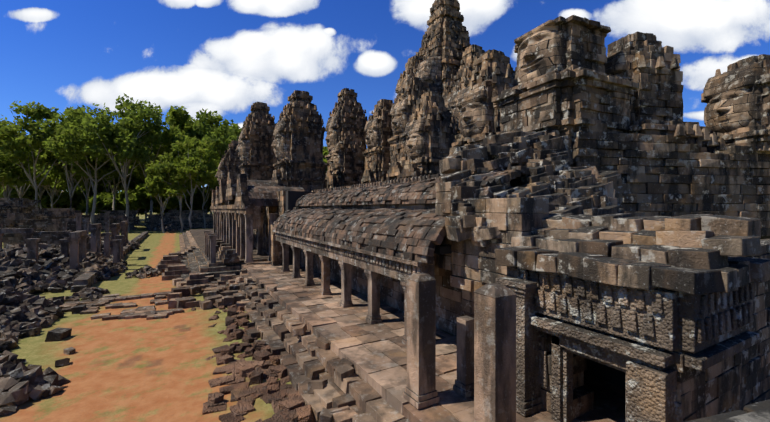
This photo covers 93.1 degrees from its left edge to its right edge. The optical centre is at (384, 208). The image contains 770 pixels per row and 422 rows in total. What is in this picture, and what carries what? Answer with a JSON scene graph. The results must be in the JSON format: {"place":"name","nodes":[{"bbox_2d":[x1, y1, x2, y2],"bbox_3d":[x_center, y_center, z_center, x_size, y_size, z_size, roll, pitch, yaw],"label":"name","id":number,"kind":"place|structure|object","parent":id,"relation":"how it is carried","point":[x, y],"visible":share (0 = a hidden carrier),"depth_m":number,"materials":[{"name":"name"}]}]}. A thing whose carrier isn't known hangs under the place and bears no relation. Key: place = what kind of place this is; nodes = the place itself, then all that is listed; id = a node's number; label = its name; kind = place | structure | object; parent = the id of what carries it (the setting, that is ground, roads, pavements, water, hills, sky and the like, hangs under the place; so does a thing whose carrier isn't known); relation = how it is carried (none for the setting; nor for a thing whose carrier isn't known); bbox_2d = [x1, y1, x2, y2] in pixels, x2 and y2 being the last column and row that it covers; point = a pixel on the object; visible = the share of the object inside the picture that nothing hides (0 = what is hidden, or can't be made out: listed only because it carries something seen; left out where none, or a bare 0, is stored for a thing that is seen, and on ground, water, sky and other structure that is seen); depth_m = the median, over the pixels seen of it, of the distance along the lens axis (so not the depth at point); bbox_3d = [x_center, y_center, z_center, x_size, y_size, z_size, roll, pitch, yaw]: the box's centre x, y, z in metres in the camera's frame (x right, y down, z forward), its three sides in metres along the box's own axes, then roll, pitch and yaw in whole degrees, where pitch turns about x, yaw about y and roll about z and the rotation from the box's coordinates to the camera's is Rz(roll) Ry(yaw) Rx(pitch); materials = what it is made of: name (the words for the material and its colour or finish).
{"place":"outdoors","nodes":[
{"label":"outdoors","id":0,"kind":"place"},
{"bbox_2d":[0,212,453,421],"bbox_3d":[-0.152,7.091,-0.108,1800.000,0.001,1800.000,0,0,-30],"label":"ground","id":1,"kind":"structure","parent":0,"point":[139,370],"depth_m":17.27,"materials":[{"name":"brown soil"}]},
{"bbox_2d":[0,159,12,188],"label":"tree","id":2,"kind":"object","parent":1,"relation":"on","point":[2,179],"depth_m":114.55,"materials":[{"name":"green plant"}]},
{"bbox_2d":[0,302,18,315],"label":"rubble mound","id":3,"kind":"object","parent":1,"relation":"on","point":[8,305],"visible":0.08,"depth_m":22.75,"materials":[{"name":"grey stone"}]},
{"bbox_2d":[0,198,34,227],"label":"stone wall","id":4,"kind":"structure","parent":1,"relation":"on","point":[14,205],"depth_m":83.91,"materials":[{"name":"stone"}]},
{"bbox_2d":[0,120,44,197],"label":"tree","id":5,"kind":"object","parent":1,"relation":"on","point":[21,194],"visible":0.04,"depth_m":138.50,"materials":[{"name":"green plant"}]},
{"bbox_2d":[0,145,46,197],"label":"tree","id":6,"kind":"object","parent":1,"relation":"on","point":[19,176],"visible":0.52,"depth_m":113.79,"materials":[{"name":"green plant"}]},
{"bbox_2d":[0,184,50,199],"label":"bush","id":7,"kind":"object","parent":1,"relation":"on","point":[29,194],"visible":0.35,"depth_m":157.04,"materials":[{"name":"green plant"}]},
{"bbox_2d":[0,100,73,206],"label":"tree","id":8,"kind":"object","parent":1,"relation":"on","point":[17,154],"visible":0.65,"depth_m":108.61,"materials":[{"name":"green plant"}]},
{"bbox_2d":[21,150,53,208],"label":"tree","id":9,"kind":"object","parent":1,"relation":"on","point":[41,194],"depth_m":153.77,"materials":[{"name":"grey plant"}]},
{"bbox_2d":[0,249,83,293],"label":"rubble mound","id":10,"kind":"object","parent":1,"relation":"on","point":[41,258],"visible":0.08,"depth_m":34.48,"materials":[{"name":"grey stone"}]},
{"bbox_2d":[33,193,69,207],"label":"bush","id":11,"kind":"object","parent":1,"relation":"on","point":[60,206],"visible":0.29,"depth_m":157.90,"materials":[{"name":"green plant"}]},
{"bbox_2d":[25,152,84,207],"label":"tree","id":12,"kind":"object","parent":1,"relation":"on","point":[57,181],"visible":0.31,"depth_m":129.94,"materials":[{"name":"green plant"}]},
{"bbox_2d":[36,208,75,231],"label":"stone wall","id":13,"kind":"structure","parent":1,"relation":"on","point":[53,213],"depth_m":73.27,"materials":[{"name":"stone"}]},
{"bbox_2d":[39,189,90,210],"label":"bush","id":14,"kind":"object","parent":1,"relation":"on","point":[64,197],"visible":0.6,"depth_m":158.34,"materials":[{"name":"green plant"}]},
{"bbox_2d":[40,166,97,207],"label":"tree","id":15,"kind":"object","parent":1,"relation":"on","point":[57,193],"visible":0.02,"depth_m":159.23,"materials":[{"name":"green plant"}]},
{"bbox_2d":[26,104,117,207],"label":"tree","id":16,"kind":"object","parent":1,"relation":"on","point":[55,116],"visible":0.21,"depth_m":114.47,"materials":[{"name":"green plant"}]},
{"bbox_2d":[0,213,148,292],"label":"stone pillars","id":17,"kind":"structure","parent":1,"relation":"on","point":[78,237],"depth_m":42.02,"materials":[{"name":"stone"}]},
{"bbox_2d":[53,156,121,214],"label":"tree","id":18,"kind":"object","parent":1,"relation":"on","point":[78,171],"visible":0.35,"depth_m":120.61,"materials":[{"name":"green plant"}]},
{"bbox_2d":[75,178,103,190],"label":"tree","id":19,"kind":"object","parent":1,"relation":"on","point":[100,181],"depth_m":173.43,"materials":[{"name":"green plant"}]},
{"bbox_2d":[42,103,143,231],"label":"tree","id":20,"kind":"object","parent":1,"relation":"on","point":[69,148],"visible":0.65,"depth_m":106.50,"materials":[{"name":"green plant"}]},
{"bbox_2d":[0,221,187,415],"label":"rubble heaps","id":21,"kind":"object","parent":1,"relation":"on","point":[32,315],"visible":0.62,"depth_m":24.46,"materials":[{"name":"stone"}]},
{"bbox_2d":[76,183,117,214],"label":"bush","id":22,"kind":"object","parent":1,"relation":"on","point":[100,188],"visible":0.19,"depth_m":175.59,"materials":[{"name":"green plant"}]},
{"bbox_2d":[79,191,132,212],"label":"bush","id":23,"kind":"object","parent":1,"relation":"on","point":[101,202],"visible":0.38,"depth_m":148.47,"materials":[{"name":"green plant"}]},
{"bbox_2d":[0,200,212,251],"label":"gallery walls","id":24,"kind":"structure","parent":1,"relation":"on","point":[54,233],"depth_m":97.05,"materials":[{"name":"stone"}]},
{"bbox_2d":[102,121,120,191],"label":"tree","id":25,"kind":"object","parent":1,"relation":"on","point":[112,122],"depth_m":161.92,"materials":[{"name":"green plant"}]},
{"bbox_2d":[94,177,135,191],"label":"tree","id":26,"kind":"object","parent":1,"relation":"on","point":[116,182],"visible":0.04,"depth_m":200.79,"materials":[{"name":"green plant"}]},
{"bbox_2d":[80,103,165,231],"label":"tree","id":27,"kind":"object","parent":1,"relation":"on","point":[126,151],"visible":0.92,"depth_m":110.92,"materials":[{"name":"green plant"}]},
{"bbox_2d":[87,113,161,209],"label":"tree","id":28,"kind":"object","parent":1,"relation":"on","point":[137,169],"visible":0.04,"depth_m":136.68,"materials":[{"name":"green plant"}]},
{"bbox_2d":[106,183,149,222],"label":"bush","id":29,"kind":"object","parent":1,"relation":"on","point":[138,198],"visible":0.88,"depth_m":149.50,"materials":[{"name":"green plant"}]},
{"bbox_2d":[123,182,146,189],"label":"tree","id":30,"kind":"object","parent":1,"relation":"on","point":[132,186],"depth_m":181.32,"materials":[{"name":"green plant"}]},
{"bbox_2d":[115,169,164,223],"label":"tree","id":31,"kind":"object","parent":1,"relation":"on","point":[133,177],"visible":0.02,"depth_m":173.30,"materials":[{"name":"green plant"}]},
{"bbox_2d":[93,93,187,213],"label":"tree","id":32,"kind":"object","parent":1,"relation":"on","point":[168,137],"visible":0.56,"depth_m":121.29,"materials":[{"name":"green plant"}]},
{"bbox_2d":[133,208,149,214],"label":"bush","id":33,"kind":"object","parent":1,"relation":"on","point":[141,211],"visible":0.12,"depth_m":186.68,"materials":[{"name":"green plant"}]},
{"bbox_2d":[136,142,169,213],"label":"tree","id":34,"kind":"object","parent":1,"relation":"on","point":[142,176],"depth_m":150.44,"materials":[{"name":"green plant"}]},
{"bbox_2d":[59,244,251,320],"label":"stone slabs","id":35,"kind":"structure","parent":1,"relation":"on","point":[172,266],"depth_m":27.78,"materials":[{"name":"stone"}]},
{"bbox_2d":[153,208,168,213],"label":"bush","id":36,"kind":"object","parent":1,"relation":"on","point":[166,210],"visible":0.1,"depth_m":162.21,"materials":[{"name":"green plant"}]},
{"bbox_2d":[143,159,187,232],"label":"tree","id":37,"kind":"object","parent":1,"relation":"on","point":[154,188],"visible":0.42,"depth_m":104.91,"materials":[{"name":"green plant"}]},
{"bbox_2d":[145,185,202,211],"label":"bush","id":38,"kind":"object","parent":1,"relation":"on","point":[172,202],"visible":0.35,"depth_m":153.95,"materials":[{"name":"green plant"}]},
{"bbox_2d":[153,139,203,232],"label":"tree","id":39,"kind":"object","parent":1,"relation":"on","point":[161,167],"visible":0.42,"depth_m":104.68,"materials":[{"name":"green plant"}]},
{"bbox_2d":[165,108,194,184],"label":"tree","id":40,"kind":"object","parent":1,"relation":"on","point":[176,122],"visible":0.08,"depth_m":162.89,"materials":[{"name":"green plant"}]},
{"bbox_2d":[169,200,205,212],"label":"bush","id":41,"kind":"object","parent":1,"relation":"on","point":[187,208],"visible":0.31,"depth_m":161.37,"materials":[{"name":"green plant"}]},
{"bbox_2d":[158,139,217,229],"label":"tree","id":42,"kind":"object","parent":1,"relation":"on","point":[196,169],"visible":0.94,"depth_m":104.89,"materials":[{"name":"green plant"}]},
{"bbox_2d":[170,105,222,151],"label":"tree","id":43,"kind":"object","parent":1,"relation":"on","point":[181,112],"visible":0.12,"depth_m":160.75,"materials":[{"name":"green plant"}]},
{"bbox_2d":[192,186,215,210],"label":"bush","id":44,"kind":"object","parent":1,"relation":"on","point":[207,203],"visible":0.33,"depth_m":162.84,"materials":[{"name":"green plant"}]},
{"bbox_2d":[181,115,228,146],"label":"tree","id":45,"kind":"object","parent":1,"relation":"on","point":[195,122],"depth_m":166.09,"materials":[{"name":"green plant"}]},
{"bbox_2d":[197,173,219,227],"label":"tree","id":46,"kind":"object","parent":1,"relation":"on","point":[212,186],"visible":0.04,"depth_m":132.44,"materials":[{"name":"green plant"}]},
{"bbox_2d":[182,128,240,213],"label":"tree","id":47,"kind":"object","parent":1,"relation":"on","point":[193,135],"visible":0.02,"depth_m":157.82,"materials":[{"name":"green plant"}]},
{"bbox_2d":[186,108,241,170],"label":"tree","id":48,"kind":"object","parent":1,"relation":"on","point":[221,145],"visible":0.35,"depth_m":113.57,"materials":[{"name":"green plant"}]},
{"bbox_2d":[179,229,268,262],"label":"porch platform","id":49,"kind":"structure","parent":1,"relation":"on","point":[196,237],"depth_m":65.41,"materials":[{"name":"stone"}]},
{"bbox_2d":[204,211,277,262],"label":"stone pillars","id":50,"kind":"structure","parent":49,"relation":"on","point":[239,240],"depth_m":41.38,"materials":[{"name":"stone"}]},
{"bbox_2d":[181,172,308,280],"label":"ruined building","id":51,"kind":"structure","parent":49,"relation":"on","point":[196,260],"depth_m":39.49,"materials":[{"name":"stone"}]},
{"bbox_2d":[220,119,243,129],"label":"tree","id":52,"kind":"object","parent":1,"relation":"on","point":[226,122],"depth_m":162.23,"materials":[{"name":"green plant"}]},
{"bbox_2d":[191,284,316,421],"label":"laterite blocks","id":53,"kind":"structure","parent":1,"relation":"on","point":[273,391],"depth_m":14.81,"materials":[{"name":"brown stone"}]},
{"bbox_2d":[285,191,315,272],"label":"wall","id":54,"kind":"structure","parent":1,"relation":"on","point":[291,197],"depth_m":37.20,"materials":[{"name":"stone"}]},
{"bbox_2d":[215,140,241,185],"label":"stone tower","id":55,"kind":"structure","parent":54,"relation":"on","point":[230,161],"depth_m":68.46,"materials":[{"name":"stone"}]},
{"bbox_2d":[236,102,276,179],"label":"stone tower","id":56,"kind":"structure","parent":54,"relation":"on","point":[256,153],"depth_m":55.11,"materials":[{"name":"stone"}]},
{"bbox_2d":[228,179,304,206],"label":"porch vault roofs","id":57,"kind":"structure","parent":54,"relation":"on","point":[262,193],"depth_m":39.67,"materials":[{"name":"stone"}]},
{"bbox_2d":[271,90,328,190],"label":"stone tower","id":58,"kind":"structure","parent":54,"relation":"on","point":[297,142],"depth_m":47.90,"materials":[{"name":"stone"}]},
{"bbox_2d":[226,268,409,421],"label":"stone steps","id":59,"kind":"structure","parent":1,"relation":"on","point":[328,384],"depth_m":14.74,"materials":[{"name":"stone"}]},
{"bbox_2d":[323,146,328,158],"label":"tree","id":60,"kind":"object","parent":1,"relation":"on","point":[325,150],"depth_m":178.22,"materials":[{"name":"green plant"}]},
{"bbox_2d":[240,261,581,421],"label":"platform paving","id":61,"kind":"structure","parent":1,"relation":"on","point":[376,354],"depth_m":15.73,"materials":[{"name":"stone"}]},
{"bbox_2d":[300,207,456,311],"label":"wall","id":62,"kind":"structure","parent":61,"relation":"on","point":[442,249],"depth_m":14.56,"materials":[{"name":"brown stone"}]},
{"bbox_2d":[281,242,515,421],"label":"pillars","id":63,"kind":"structure","parent":61,"relation":"on","point":[486,356],"depth_m":10.51,"materials":[{"name":"stone"}]},
{"bbox_2d":[273,230,434,281],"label":"cornice","id":64,"kind":"structure","parent":63,"relation":"on","point":[399,268],"depth_m":18.60,"materials":[{"name":"grey stone"}]},
{"bbox_2d":[272,163,530,263],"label":"gallery roof","id":65,"kind":"structure","parent":64,"relation":"on","point":[415,235],"depth_m":19.50,"materials":[{"name":"brown stone"}]},
{"bbox_2d":[308,122,769,235],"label":"terrace wall","id":66,"kind":"structure","parent":1,"relation":"on","point":[721,178],"depth_m":18.87,"materials":[{"name":"stone"}]},
{"bbox_2d":[506,165,624,387],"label":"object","id":67,"kind":"object","parent":1,"relation":"on","point":[606,373],"visible":0.02,"depth_m":12.11,"materials":[{"name":"stone"}]},
{"bbox_2d":[537,372,624,421],"bbox_3d":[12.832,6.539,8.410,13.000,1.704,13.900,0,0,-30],"label":"doorway","id":68,"kind":"structure","parent":1,"relation":"on","point":[609,402],"depth_m":10.70,"materials":[{"name":"stone"}]},
{"bbox_2d":[435,131,769,421],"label":"ruined stone wall","id":69,"kind":"structure","parent":1,"relation":"on","point":[555,212],"depth_m":11.03,"materials":[{"name":"grey stone"}]},
{"bbox_2d":[496,266,759,421],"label":"gopura carving","id":70,"kind":"object","parent":69,"relation":"attached to","point":[707,330],"visible":0.88,"depth_m":8.36},
{"bbox_3d":[6.849,3.541,1.601,10.027,3.100,6.731,0,0,-30],"label":"parapet","id":71,"kind":"object","parent":1,"relation":"on","visible":0},
{"bbox_2d":[686,399,769,421],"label":"ground","id":72,"kind":"structure","parent":71,"relation":"on","point":[757,412],"depth_m":2.82,"materials":[{"name":"stone"}]},
{"bbox_2d":[301,204,462,336],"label":"gallery wall","id":73,"kind":"structure","parent":0,"point":[391,293],"depth_m":20.35,"materials":[{"name":"stone"}]},
{"bbox_2d":[0,0,769,211],"label":"sky","id":74,"kind":"structure","parent":0,"point":[225,57],"materials":[{"name":"blue"}]},
{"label":"terrace","id":75,"kind":"structure","parent":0},
{"bbox_2d":[327,127,364,188],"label":"stone tower","id":76,"kind":"structure","parent":75,"relation":"on","point":[347,160],"depth_m":55.27,"materials":[{"name":"stone"}]},
{"bbox_2d":[325,88,367,188],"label":"stone tower","id":77,"kind":"structure","parent":75,"relation":"on","point":[348,111],"depth_m":56.87,"materials":[{"name":"stone"}]},
{"bbox_2d":[361,99,392,183],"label":"tower","id":78,"kind":"structure","parent":75,"relation":"on","point":[379,133],"depth_m":52.47,"materials":[{"name":"stone"}]},
{"bbox_2d":[386,77,429,180],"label":"stone tower","id":79,"kind":"structure","parent":75,"relation":"on","point":[414,89],"depth_m":45.48,"materials":[{"name":"stone"}]},
{"bbox_2d":[396,55,422,96],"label":"stone tower","id":80,"kind":"structure","parent":75,"relation":"on","point":[412,64],"depth_m":51.52,"materials":[{"name":"stone"}]},
{"bbox_2d":[399,91,458,178],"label":"tower","id":81,"kind":"structure","parent":75,"relation":"on","point":[430,132],"depth_m":38.53,"materials":[{"name":"stone"}]},
{"bbox_2d":[395,0,470,97],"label":"central tower","id":82,"kind":"structure","parent":75,"relation":"on","point":[445,42],"depth_m":51.51,"materials":[{"name":"stone"}]},
{"bbox_2d":[443,67,474,141],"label":"stone tower","id":83,"kind":"structure","parent":75,"relation":"on","point":[451,94],"depth_m":44.08,"materials":[{"name":"stone"}]},
{"bbox_2d":[456,44,484,71],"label":"stone tower","id":84,"kind":"structure","parent":75,"relation":"on","point":[472,53],"depth_m":49.08,"materials":[{"name":"stone"}]},
{"bbox_2d":[452,49,517,146],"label":"face tower","id":85,"kind":"structure","parent":75,"relation":"on","point":[490,77],"depth_m":28.41,"materials":[{"name":"stone"}]},
{"bbox_2d":[492,15,638,166],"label":"face tower","id":86,"kind":"structure","parent":75,"relation":"on","point":[568,86],"depth_m":19.21,"materials":[{"name":"stone"}]},
{"bbox_2d":[604,31,710,174],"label":"face tower","id":87,"kind":"structure","parent":75,"relation":"on","point":[648,63],"depth_m":20.11,"materials":[{"name":"stone"}]},
{"bbox_2d":[701,54,769,154],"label":"face tower","id":88,"kind":"structure","parent":75,"relation":"on","point":[735,97],"depth_m":20.19,"materials":[{"name":"stone"}]}
]}

